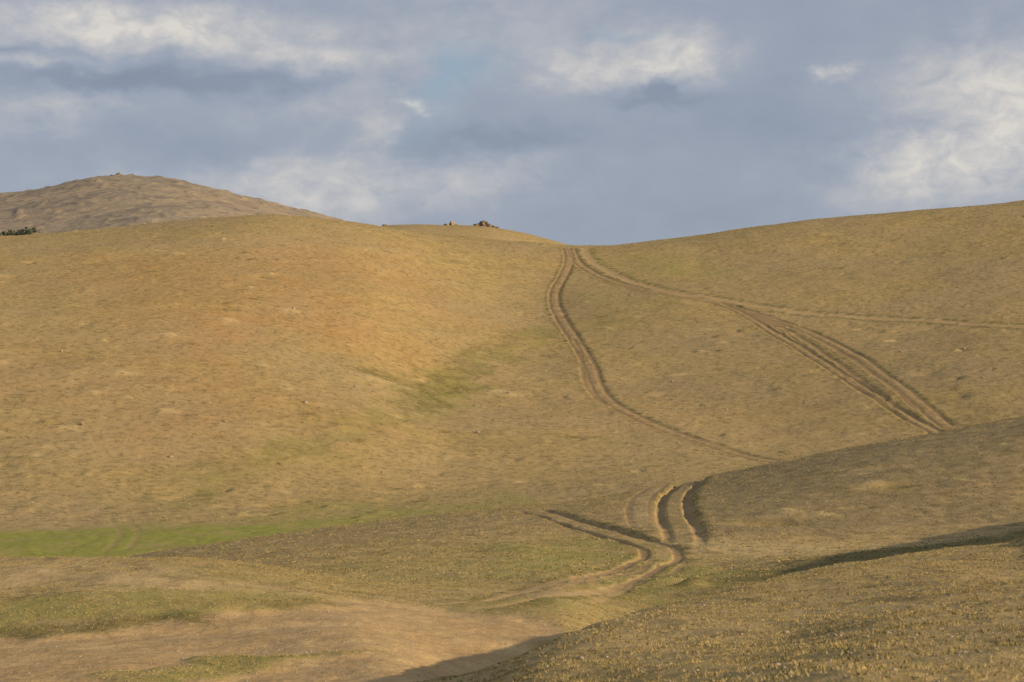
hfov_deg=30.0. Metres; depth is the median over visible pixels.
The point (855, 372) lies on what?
dirt track
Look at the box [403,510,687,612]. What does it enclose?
dirt track
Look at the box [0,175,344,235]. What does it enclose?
mountain
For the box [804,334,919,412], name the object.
dirt track
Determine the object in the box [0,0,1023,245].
sky
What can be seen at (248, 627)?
dirt ground
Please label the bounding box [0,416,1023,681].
ground
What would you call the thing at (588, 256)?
dirt track
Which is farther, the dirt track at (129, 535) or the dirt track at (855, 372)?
the dirt track at (855, 372)
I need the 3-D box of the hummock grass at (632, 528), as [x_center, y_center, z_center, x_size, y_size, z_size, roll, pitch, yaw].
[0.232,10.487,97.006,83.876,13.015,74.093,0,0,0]
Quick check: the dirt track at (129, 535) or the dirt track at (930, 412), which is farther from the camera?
the dirt track at (930, 412)
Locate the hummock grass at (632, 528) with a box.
[123,417,1023,587]
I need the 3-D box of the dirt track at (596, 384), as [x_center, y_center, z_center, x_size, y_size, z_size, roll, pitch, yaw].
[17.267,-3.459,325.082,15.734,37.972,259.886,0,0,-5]
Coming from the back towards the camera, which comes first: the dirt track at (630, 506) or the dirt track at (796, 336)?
the dirt track at (796, 336)
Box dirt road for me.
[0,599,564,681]
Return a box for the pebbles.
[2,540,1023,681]
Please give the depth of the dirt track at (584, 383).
298.91 m
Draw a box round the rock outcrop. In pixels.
[473,220,498,227]
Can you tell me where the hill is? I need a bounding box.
[0,200,1023,522]
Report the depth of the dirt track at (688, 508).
102.76 m
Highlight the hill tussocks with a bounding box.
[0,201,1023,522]
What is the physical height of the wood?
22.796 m
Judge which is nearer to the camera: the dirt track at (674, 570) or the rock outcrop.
the dirt track at (674, 570)
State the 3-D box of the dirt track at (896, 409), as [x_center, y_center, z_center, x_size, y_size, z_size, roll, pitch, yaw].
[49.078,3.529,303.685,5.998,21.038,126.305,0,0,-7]
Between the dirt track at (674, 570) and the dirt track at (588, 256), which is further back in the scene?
the dirt track at (588, 256)
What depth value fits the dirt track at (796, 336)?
320.75 m
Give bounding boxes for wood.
[0,227,40,235]
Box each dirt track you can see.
[95,511,145,553]
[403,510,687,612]
[548,247,783,462]
[560,552,691,605]
[573,248,971,429]
[577,360,603,404]
[580,248,1023,327]
[622,485,670,529]
[652,477,710,549]
[720,306,943,433]
[756,317,900,403]
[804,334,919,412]
[806,338,920,417]

